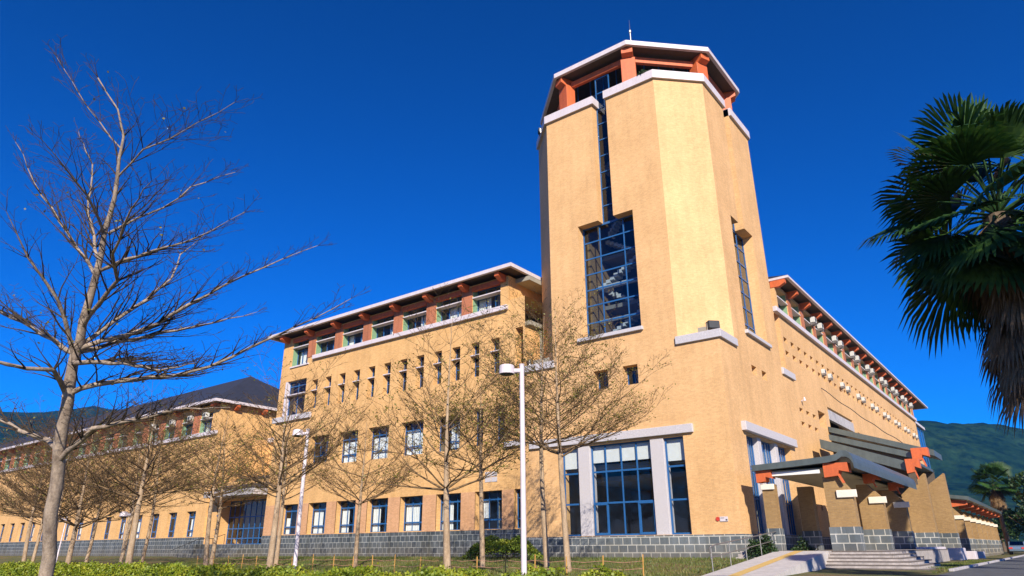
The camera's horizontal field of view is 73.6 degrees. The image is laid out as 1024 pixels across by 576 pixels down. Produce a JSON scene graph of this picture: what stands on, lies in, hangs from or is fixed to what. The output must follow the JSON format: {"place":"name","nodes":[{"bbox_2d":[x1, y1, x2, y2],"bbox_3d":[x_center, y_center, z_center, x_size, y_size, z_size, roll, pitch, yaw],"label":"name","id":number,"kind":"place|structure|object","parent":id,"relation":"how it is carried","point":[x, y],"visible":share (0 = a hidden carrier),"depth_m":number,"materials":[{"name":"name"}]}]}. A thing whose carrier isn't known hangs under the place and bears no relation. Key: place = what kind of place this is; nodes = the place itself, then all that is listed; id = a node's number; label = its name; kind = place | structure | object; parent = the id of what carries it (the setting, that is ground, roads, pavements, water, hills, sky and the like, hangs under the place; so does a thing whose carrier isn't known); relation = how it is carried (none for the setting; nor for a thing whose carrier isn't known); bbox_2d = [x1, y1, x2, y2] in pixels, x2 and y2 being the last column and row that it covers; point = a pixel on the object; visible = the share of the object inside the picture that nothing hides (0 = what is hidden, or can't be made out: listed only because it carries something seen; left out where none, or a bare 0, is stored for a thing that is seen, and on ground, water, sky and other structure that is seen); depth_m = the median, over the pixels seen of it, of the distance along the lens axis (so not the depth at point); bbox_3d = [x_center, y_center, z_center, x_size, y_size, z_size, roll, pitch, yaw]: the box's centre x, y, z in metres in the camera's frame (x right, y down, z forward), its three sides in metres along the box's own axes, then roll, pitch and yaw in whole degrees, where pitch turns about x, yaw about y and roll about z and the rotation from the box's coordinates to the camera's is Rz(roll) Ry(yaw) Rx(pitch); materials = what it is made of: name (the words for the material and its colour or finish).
{"place":"outdoors","nodes":[
{"label":"outdoors","id":0,"kind":"place"},
{"bbox_2d":[0,546,1023,575],"bbox_3d":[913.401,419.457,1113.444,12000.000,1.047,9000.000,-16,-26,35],"label":"ground","id":1,"kind":"structure","parent":0,"point":[167,559],"depth_m":37.70,"materials":[{"name":"green plant"}]},
{"bbox_2d":[0,436,107,561],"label":"bare tree","id":2,"kind":"object","parent":1,"relation":"on","point":[37,543],"visible":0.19,"depth_m":57.08,"materials":[{"name":"brown plant"}]},
{"bbox_2d":[0,417,113,560],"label":"bare tree","id":3,"kind":"object","parent":1,"relation":"on","point":[25,551],"visible":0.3,"depth_m":48.23,"materials":[{"name":"brown plant"}]},
{"bbox_2d":[56,517,67,561],"bbox_3d":[-37.605,20.876,56.476,0.840,3.830,0.740,-22,-33,32],"label":"street lamp","id":4,"kind":"object","parent":1,"relation":"on","point":[61,538],"visible":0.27,"depth_m":56.55,"materials":[{"name":"white metal"}]},
{"bbox_2d":[0,398,138,528],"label":"bare tree","id":5,"kind":"object","parent":1,"relation":"on","point":[33,514],"visible":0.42,"depth_m":40.25,"materials":[{"name":"brown plant"}]},
{"bbox_2d":[0,394,192,574],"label":"bare tree","id":6,"kind":"object","parent":1,"relation":"on","point":[78,521],"visible":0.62,"depth_m":34.98,"materials":[{"name":"brown plant"}]},
{"bbox_2d":[69,446,136,564],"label":"bare tree","id":7,"kind":"object","parent":1,"relation":"on","point":[92,540],"visible":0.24,"depth_m":54.92,"materials":[{"name":"brown plant"}]},
{"bbox_2d":[119,512,130,563],"bbox_3d":[-27.995,17.977,49.010,0.840,3.832,0.740,-22,-33,32],"label":"street lamp","id":8,"kind":"object","parent":1,"relation":"on","point":[124,515],"visible":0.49,"depth_m":49.62,"materials":[{"name":"white metal"}]},
{"bbox_2d":[0,362,253,563],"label":"bare tree","id":9,"kind":"object","parent":1,"relation":"on","point":[133,533],"visible":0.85,"depth_m":32.44,"materials":[{"name":"brown plant"}]},
{"bbox_2d":[90,433,181,550],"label":"bare tree","id":10,"kind":"object","parent":1,"relation":"on","point":[130,508],"visible":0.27,"depth_m":55.04,"materials":[{"name":"brown plant"}]},
{"bbox_2d":[0,377,278,555],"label":"annex building","id":11,"kind":"structure","parent":1,"relation":"on","point":[179,526],"depth_m":79.95,"materials":[{"name":"paint"}]},
{"bbox_2d":[76,519,83,539],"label":"window","id":12,"kind":"structure","parent":11,"relation":"in","point":[79,534],"depth_m":89.18,"materials":[{"name":"white glass"}]},
{"bbox_2d":[104,517,110,538],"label":"window","id":13,"kind":"structure","parent":11,"relation":"in","point":[108,517],"depth_m":84.80,"materials":[{"name":"blue paint"}]},
{"bbox_2d":[118,519,125,538],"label":"window","id":14,"kind":"structure","parent":11,"relation":"in","point":[122,533],"depth_m":82.50,"materials":[{"name":"white glass"}]},
{"bbox_2d":[136,517,141,537],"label":"window","id":15,"kind":"structure","parent":11,"relation":"in","point":[139,525],"depth_m":80.30,"materials":[{"name":"white glass"}]},
{"bbox_2d":[150,514,158,537],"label":"window","id":16,"kind":"structure","parent":11,"relation":"in","point":[152,531],"depth_m":78.00,"materials":[{"name":"blue paint"}]},
{"bbox_2d":[168,513,176,536],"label":"window","id":17,"kind":"structure","parent":11,"relation":"in","point":[172,513],"depth_m":75.85,"materials":[{"name":"blue paint"}]},
{"bbox_2d":[186,511,195,536],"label":"window","id":18,"kind":"structure","parent":11,"relation":"in","point":[193,517],"depth_m":73.61,"materials":[{"name":"glass"}]},
{"bbox_2d":[203,412,209,419],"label":"air conditioner","id":19,"kind":"object","parent":11,"relation":"attached to","point":[206,417],"visible":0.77,"depth_m":76.56,"materials":[{"name":"metal"}]},
{"bbox_2d":[204,413,212,431],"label":"window","id":20,"kind":"structure","parent":11,"relation":"in","point":[210,423],"depth_m":77.63,"materials":[{"name":"glass"}]},
{"bbox_2d":[86,415,204,564],"bbox_3d":[-25.371,13.875,47.334,7.547,10.296,8.370,5,-21,-14],"label":"bare tree","id":21,"kind":"object","parent":1,"relation":"on","point":[122,555],"visible":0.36,"depth_m":46.93,"materials":[{"name":"brown plant"}]},
{"bbox_2d":[112,419,207,563],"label":"bare tree","id":22,"kind":"object","parent":1,"relation":"on","point":[147,536],"visible":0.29,"depth_m":51.94,"materials":[{"name":"brown plant"}]},
{"bbox_2d":[0,35,369,575],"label":"bare tree","id":23,"kind":"object","parent":1,"relation":"on","point":[78,347],"visible":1,"depth_m":14.28,"materials":[{"name":"grey plant"}]},
{"bbox_2d":[144,397,278,565],"bbox_3d":[-19.013,12.280,43.972,8.464,10.768,9.240,-3,-21,8],"label":"bare tree","id":24,"kind":"object","parent":1,"relation":"on","point":[207,535],"visible":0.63,"depth_m":43.46,"materials":[{"name":"brown plant"}]},
{"bbox_2d":[171,534,260,557],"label":"entrance steps","id":25,"kind":"structure","parent":1,"relation":"on","point":[222,550],"depth_m":64.00,"materials":[{"name":"stone"}]},
{"bbox_2d":[161,418,272,565],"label":"bare tree","id":26,"kind":"object","parent":1,"relation":"on","point":[214,545],"visible":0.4,"depth_m":48.78,"materials":[{"name":"brown plant"}]},
{"bbox_2d":[203,438,273,543],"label":"entrance block","id":27,"kind":"structure","parent":1,"relation":"on","point":[224,527],"depth_m":70.84,"materials":[{"name":"paint"}]},
{"bbox_2d":[226,499,266,543],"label":"window","id":28,"kind":"structure","parent":27,"relation":"in","point":[261,515],"depth_m":70.15,"materials":[{"name":"blue paint"}]},
{"bbox_2d":[230,404,329,565],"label":"bare tree","id":29,"kind":"object","parent":1,"relation":"on","point":[279,534],"visible":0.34,"depth_m":45.89,"materials":[{"name":"brown plant"}]},
{"bbox_2d":[0,560,567,575],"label":"hedge","id":30,"kind":"object","parent":1,"relation":"on","point":[28,568],"visible":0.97,"depth_m":24.63,"materials":[{"name":"green plant"}]},
{"bbox_2d":[201,335,385,567],"bbox_3d":[-10.070,7.774,31.042,7.224,10.258,7.814,11,-24,-27],"label":"bare tree","id":31,"kind":"object","parent":1,"relation":"on","point":[273,536],"visible":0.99,"depth_m":30.42,"materials":[{"name":"brown plant"}]},
{"bbox_2d":[292,429,309,567],"bbox_3d":[-11.802,11.424,37.249,0.930,7.540,0.830,-20,-31,33],"label":"street lamp","id":32,"kind":"object","parent":1,"relation":"on","point":[297,538],"visible":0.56,"depth_m":37.04,"materials":[{"name":"white metal"}]},
{"bbox_2d":[292,390,432,566],"bbox_3d":[-9.095,11.679,41.755,8.452,10.164,8.979,1,-21,-3],"label":"bare tree","id":33,"kind":"object","parent":1,"relation":"on","point":[359,504],"visible":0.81,"depth_m":41.46,"materials":[{"name":"brown plant"}]},
{"bbox_2d":[259,262,542,557],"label":"wing building","id":34,"kind":"structure","parent":1,"relation":"on","point":[405,521],"depth_m":58.24,"materials":[{"name":"beige paint"}]},
{"bbox_2d":[283,505,297,534],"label":"window","id":35,"kind":"structure","parent":34,"relation":"in","point":[288,527],"depth_m":64.08,"materials":[{"name":"blue paint"}]},
{"bbox_2d":[287,379,306,415],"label":"window","id":36,"kind":"structure","parent":34,"relation":"in","point":[305,379],"depth_m":68.70,"materials":[{"name":"blue paint"}]},
{"bbox_2d":[297,340,308,364],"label":"window","id":37,"kind":"structure","parent":34,"relation":"in","point":[304,354],"depth_m":70.33,"materials":[{"name":"blue paint"}]},
{"bbox_2d":[311,503,326,533],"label":"window","id":38,"kind":"structure","parent":34,"relation":"in","point":[318,519],"depth_m":61.69,"materials":[{"name":"blue paint"}]},
{"bbox_2d":[321,332,334,352],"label":"window","id":39,"kind":"structure","parent":34,"relation":"in","point":[334,332],"depth_m":68.25,"materials":[{"name":"blue paint"}]},
{"bbox_2d":[339,501,354,532],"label":"window","id":40,"kind":"structure","parent":34,"relation":"in","point":[345,525],"depth_m":59.52,"materials":[{"name":"blue paint"}]},
{"bbox_2d":[342,432,356,462],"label":"window","id":41,"kind":"structure","parent":34,"relation":"in","point":[346,455],"depth_m":61.68,"materials":[{"name":"white glass"}]},
{"bbox_2d":[348,324,363,345],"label":"window","id":42,"kind":"structure","parent":34,"relation":"in","point":[352,339],"depth_m":66.09,"materials":[{"name":"blue paint"}]},
{"bbox_2d":[370,498,387,531],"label":"window","id":43,"kind":"structure","parent":34,"relation":"in","point":[376,523],"depth_m":57.27,"materials":[{"name":"blue paint"}]},
{"bbox_2d":[371,427,388,459],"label":"window","id":44,"kind":"structure","parent":34,"relation":"in","point":[380,443],"depth_m":59.46,"materials":[{"name":"white glass"}]},
{"bbox_2d":[376,316,393,337],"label":"window","id":45,"kind":"structure","parent":34,"relation":"in","point":[391,330],"depth_m":63.39,"materials":[{"name":"blue paint"}]},
{"bbox_2d":[404,496,422,530],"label":"window","id":46,"kind":"structure","parent":34,"relation":"in","point":[413,511],"depth_m":54.92,"materials":[{"name":"blue paint"}]},
{"bbox_2d":[404,421,423,455],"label":"window","id":47,"kind":"structure","parent":34,"relation":"in","point":[418,431],"depth_m":57.16,"materials":[{"name":"white glass"}]},
{"bbox_2d":[408,306,426,329],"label":"window","id":48,"kind":"structure","parent":34,"relation":"in","point":[423,318],"depth_m":60.94,"materials":[{"name":"glass"}]},
{"bbox_2d":[440,420,459,451],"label":"window","id":49,"kind":"structure","parent":34,"relation":"in","point":[458,444],"depth_m":54.46,"materials":[{"name":"glass"}]},
{"bbox_2d":[440,494,460,529],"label":"window","id":50,"kind":"structure","parent":34,"relation":"in","point":[451,503],"depth_m":52.61,"materials":[{"name":"blue paint"}]},
{"bbox_2d":[441,296,461,320],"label":"window","id":51,"kind":"structure","parent":34,"relation":"in","point":[454,312],"depth_m":58.66,"materials":[{"name":"blue glass"}]},
{"bbox_2d":[456,349,459,379],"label":"window","id":52,"kind":"structure","parent":34,"relation":"in","point":[456,349],"depth_m":56.40,"materials":[{"name":"blue paint"}]},
{"bbox_2d":[477,285,500,311],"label":"window","id":53,"kind":"structure","parent":34,"relation":"in","point":[482,304],"depth_m":56.77,"materials":[{"name":"glass"}]},
{"bbox_2d":[483,491,501,528],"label":"window","id":54,"kind":"structure","parent":34,"relation":"in","point":[486,502],"depth_m":50.48,"materials":[{"name":"blue paint"}]},
{"bbox_2d":[517,489,520,527],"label":"window","id":55,"kind":"structure","parent":34,"relation":"in","point":[518,497],"depth_m":48.69,"materials":[{"name":"blue paint"}]},
{"bbox_2d":[196,554,643,575],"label":"hedge","id":56,"kind":"object","parent":1,"relation":"on","point":[394,565],"visible":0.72,"depth_m":30.66,"materials":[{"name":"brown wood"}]},
{"bbox_2d":[345,282,544,568],"bbox_3d":[-2.462,5.364,26.808,7.826,11.532,6.948,1,-21,-3],"label":"bare tree","id":57,"kind":"object","parent":1,"relation":"on","point":[446,486],"visible":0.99,"depth_m":26.89,"materials":[{"name":"brown plant"}]},
{"bbox_2d":[418,358,533,567],"bbox_3d":[-1.900,9.592,38.378,6.850,11.478,7.726,0,-21,-2],"label":"bare tree","id":58,"kind":"object","parent":1,"relation":"on","point":[481,530],"visible":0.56,"depth_m":37.72,"materials":[{"name":"brown plant"}]},
{"bbox_2d":[461,534,542,559],"bbox_3d":[-0.643,16.512,43.611,5.725,1.600,2.006,-16,-26,35],"label":"clipped bush","id":59,"kind":"object","parent":1,"relation":"on","point":[495,544],"visible":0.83,"depth_m":43.11,"materials":[{"name":"green plant"}]},
{"bbox_2d":[499,364,526,574],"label":"street lamp","id":60,"kind":"object","parent":1,"relation":"on","point":[507,370],"visible":1,"depth_m":24.28,"materials":[{"name":"white metal"}]},
{"bbox_2d":[444,286,616,567],"bbox_3d":[1.299,7.194,36.681,8.502,14.666,8.603,-16,-26,35],"label":"bare tree","id":61,"kind":"object","parent":1,"relation":"on","point":[544,523],"visible":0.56,"depth_m":36.52,"materials":[{"name":"brown plant"}]},
{"bbox_2d":[514,564,546,574],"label":"shrub","id":62,"kind":"object","parent":1,"relation":"on","point":[531,568],"visible":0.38,"depth_m":25.98,"materials":[{"name":"green plant"}]},
{"bbox_2d":[442,266,675,572],"bbox_3d":[2.245,6.590,33.793,11.492,13.914,10.216,-4,-21,10],"label":"bare tree","id":63,"kind":"object","parent":1,"relation":"on","point":[559,453],"visible":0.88,"depth_m":32.52,"materials":[{"name":"brown plant"}]},
{"bbox_2d":[578,563,630,575],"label":"shrub","id":64,"kind":"object","parent":1,"relation":"on","point":[604,570],"visible":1,"depth_m":23.68,"materials":[{"name":"green plant"}]},
{"bbox_2d":[524,23,809,557],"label":"tower building","id":65,"kind":"structure","parent":1,"relation":"on","point":[649,214],"depth_m":48.16,"materials":[{"name":"beige paint"}]},
{"bbox_2d":[563,448,580,535],"bbox_3d":[4.099,13.616,45.849,1.350,5.680,0.160,-16,-26,35],"label":"window","id":66,"kind":"structure","parent":65,"relation":"in","point":[570,461],"depth_m":46.58,"materials":[{"name":"blue paint"}]},
{"bbox_2d":[595,74,615,223],"bbox_3d":[7.278,-10.989,53.052,1.280,13.000,0.080,-16,-26,35],"label":"window","id":67,"kind":"structure","parent":65,"relation":"in","point":[596,93],"depth_m":53.28,"materials":[{"name":"blue paint"}]},
{"bbox_2d":[583,214,639,333],"bbox_3d":[7.255,-0.811,49.220,4.600,8.750,0.080,-16,-26,35],"label":"window","id":68,"kind":"structure","parent":65,"relation":"in","point":[623,218],"depth_m":49.54,"materials":[{"name":"blue paint"}]},
{"bbox_2d":[591,440,656,535],"bbox_3d":[7.114,12.778,43.692,4.450,5.680,0.160,-16,-26,35],"label":"window","id":69,"kind":"structure","parent":65,"relation":"in","point":[636,450],"depth_m":44.22,"materials":[{"name":"blue paint"}]},
{"bbox_2d":[627,367,637,384],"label":"window","id":70,"kind":"structure","parent":65,"relation":"in","point":[633,367],"depth_m":45.92,"materials":[{"name":"blue paint"}]},
{"bbox_2d":[577,65,687,115],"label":"window","id":71,"kind":"structure","parent":65,"relation":"in","point":[643,65],"depth_m":55.94,"materials":[{"name":"red paint"}]},
{"bbox_2d":[664,436,691,534],"bbox_3d":[10.136,11.936,41.530,1.370,5.680,0.160,-16,-26,35],"label":"window","id":72,"kind":"structure","parent":65,"relation":"in","point":[674,446],"depth_m":42.22,"materials":[{"name":"blue paint"}]},
{"bbox_2d":[706,320,719,329],"bbox_3d":[12.639,2.418,43.066,0.840,0.676,0.480,2,-21,-7],"label":"floodlight","id":73,"kind":"object","parent":65,"relation":"on","point":[712,324],"visible":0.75,"depth_m":42.88,"materials":[{"name":"black metal"}]},
{"bbox_2d":[716,516,727,520],"bbox_3d":[11.967,13.176,39.053,0.720,0.260,0.036,-16,-26,35],"label":"wall sign","id":74,"kind":"object","parent":65,"relation":"attached to","point":[724,518],"visible":1,"depth_m":39.01,"materials":[{"name":"white paint"}]},
{"bbox_2d":[732,230,755,333],"bbox_3d":[16.670,-0.400,50.448,0.080,8.750,4.600,-16,-26,35],"label":"window","id":75,"kind":"structure","parent":65,"relation":"in","point":[738,261],"depth_m":51.68,"materials":[{"name":"blue paint"}]},
{"bbox_2d":[746,436,763,533],"bbox_3d":[14.729,12.116,42.356,0.160,5.880,2.400,-16,-26,35],"label":"window","id":76,"kind":"structure","parent":65,"relation":"in","point":[749,446],"depth_m":42.86,"materials":[{"name":"blue paint"}]},
{"bbox_2d":[761,441,774,483],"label":"window","id":77,"kind":"structure","parent":65,"relation":"in","point":[764,447],"depth_m":45.99,"materials":[{"name":"blue glass"}]},
{"bbox_2d":[778,447,795,534],"bbox_3d":[18.687,13.929,47.182,0.160,5.880,2.600,-16,-26,35],"label":"window","id":78,"kind":"structure","parent":65,"relation":"in","point":[781,454],"depth_m":47.53,"materials":[{"name":"blue paint"}]},
{"bbox_2d":[709,531,775,571],"bbox_3d":[11.003,12.098,31.739,0.049,1.771,12.790,-13,-24,29],"label":"handrail","id":79,"kind":"object","parent":1,"relation":"on","point":[729,552],"visible":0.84,"depth_m":29.94,"materials":[{"name":"metal"}]},
{"bbox_2d":[745,533,778,557],"bbox_3d":[13.194,13.589,36.053,1.804,1.404,2.017,-16,-26,35],"label":"shrub","id":80,"kind":"object","parent":1,"relation":"on","point":[769,547],"visible":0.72,"depth_m":35.72,"materials":[{"name":"green plant"}]},
{"bbox_2d":[702,550,828,575],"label":"ramp","id":81,"kind":"structure","parent":1,"relation":"on","point":[782,563],"depth_m":28.75,"materials":[{"name":"concrete"}]},
{"bbox_2d":[790,535,818,550],"bbox_3d":[16.229,14.507,38.162,1.661,1.387,1.819,-16,-26,35],"label":"shrub","id":82,"kind":"object","parent":1,"relation":"on","point":[802,547],"visible":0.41,"depth_m":38.08,"materials":[{"name":"green plant"}]},
{"bbox_2d":[735,549,949,569],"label":"porch steps","id":83,"kind":"structure","parent":1,"relation":"on","point":[910,559],"depth_m":33.12,"materials":[{"name":"grey concrete"}]},
{"bbox_2d":[768,275,930,549],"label":"wing building","id":84,"kind":"structure","parent":1,"relation":"on","point":[808,351],"depth_m":64.48,"materials":[{"name":"beige paint"}]},
{"bbox_2d":[809,317,816,325],"bbox_3d":[28.073,3.122,63.746,0.440,0.740,0.720,-16,-26,35],"label":"air conditioner","id":85,"kind":"object","parent":84,"relation":"attached to","point":[813,321],"visible":1,"depth_m":63.53,"materials":[{"name":"metal"}]},
{"bbox_2d":[817,323,823,331],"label":"air conditioner","id":86,"kind":"object","parent":84,"relation":"attached to","point":[820,327],"visible":0.97,"depth_m":65.31,"materials":[{"name":"metal"}]},
{"bbox_2d":[831,336,837,343],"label":"air conditioner","id":87,"kind":"object","parent":84,"relation":"attached to","point":[834,339],"visible":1,"depth_m":69.24,"materials":[{"name":"metal"}]},
{"bbox_2d":[838,341,843,348],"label":"air conditioner","id":88,"kind":"object","parent":84,"relation":"attached to","point":[840,345],"visible":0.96,"depth_m":70.93,"materials":[{"name":"metal"}]},
{"bbox_2d":[849,351,855,358],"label":"air conditioner","id":89,"kind":"object","parent":84,"relation":"attached to","point":[852,354],"visible":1,"depth_m":74.82,"materials":[{"name":"metal"}]},
{"bbox_2d":[821,388,930,458],"bbox_3d":[34.249,12.796,64.066,15.111,5.388,0.063,12,-24,-28],"label":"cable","id":90,"kind":"object","parent":84,"relation":"attached to","point":[863,418],"visible":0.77,"depth_m":63.14,"materials":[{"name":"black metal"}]},
{"bbox_2d":[751,427,961,550],"bbox_3d":[27.876,15.005,52.373,7.850,10.900,41.100,-16,-26,35],"label":"entrance porch","id":91,"kind":"object","parent":1,"relation":"on","point":[859,478],"visible":0.92,"depth_m":44.29,"materials":[{"name":"paint"}]},
{"bbox_2d":[856,91,1023,436],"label":"fan palm","id":92,"kind":"object","parent":1,"relation":"on","point":[979,277],"visible":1,"depth_m":11.74,"materials":[{"name":"green plant"}]},
{"bbox_2d":[894,490,1003,555],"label":"covered walkway","id":93,"kind":"structure","parent":1,"relation":"on","point":[977,533],"depth_m":65.99,"materials":[{"name":"beige paint"}]},
{"bbox_2d":[915,547,985,559],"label":"wall","id":94,"kind":"structure","parent":1,"relation":"on","point":[959,554],"depth_m":51.98,"materials":[{"name":"white paint"}]},
{"bbox_2d":[948,555,1023,570],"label":"kerb","id":95,"kind":"structure","parent":1,"relation":"on","point":[970,566],"depth_m":36.99,"materials":[{"name":"concrete"}]},
{"bbox_2d":[968,461,1019,553],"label":"fan palm","id":96,"kind":"object","parent":1,"relation":"on","point":[993,493],"visible":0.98,"depth_m":93.65,"materials":[{"name":"green plant"}]},
{"bbox_2d":[981,505,1019,551],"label":"roadside tree","id":97,"kind":"object","parent":1,"relation":"on","point":[1010,533],"visible":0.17,"depth_m":116.56,"materials":[{"name":"green plant"}]},
{"bbox_2d":[997,493,1023,535],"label":"roadside tree","id":98,"kind":"object","parent":1,"relation":"on","point":[1019,513],"visible":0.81,"depth_m":100.12,"materials":[{"name":"green plant"}]},
{"bbox_2d":[1008,471,1023,507],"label":"roadside tree","id":99,"kind":"object","parent":1,"relation":"on","point":[1017,478],"visible":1,"depth_m":87.57,"materials":[{"name":"green plant"}]},
{"bbox_2d":[0,406,1023,544],"bbox_3d":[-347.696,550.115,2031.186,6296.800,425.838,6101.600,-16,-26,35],"label":"mountain","id":100,"kind":"structure","parent":0,"point":[960,489],"depth_m":1314.71,"materials":[{"name":"green plant"}]},
{"bbox_2d":[0,0,1023,428],"label":"sky","id":101,"kind":"structure","parent":0,"point":[405,132],"materials":[{"name":"blue"}]},
{"bbox_2d":[916,420,1023,484],"bbox_3d":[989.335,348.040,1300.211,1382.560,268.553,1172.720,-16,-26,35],"label":"hill","id":102,"kind":"structure","parent":0,"point":[963,450],"depth_m":1217.46,"materials":[{"name":"green plant"}]},
{"bbox_2d":[935,556,1023,575],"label":"road","id":103,"kind":"structure","parent":0,"point":[1012,567],"depth_m":29.54,"materials":[{"name":"grey asphalt"}]},
{"bbox_2d":[1008,541,1023,554],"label":"parked car","id":104,"kind":"object","parent":103,"relation":"on","point":[1015,546],"visible":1,"depth_m":79.09,"materials":[{"name":"silver metal"}]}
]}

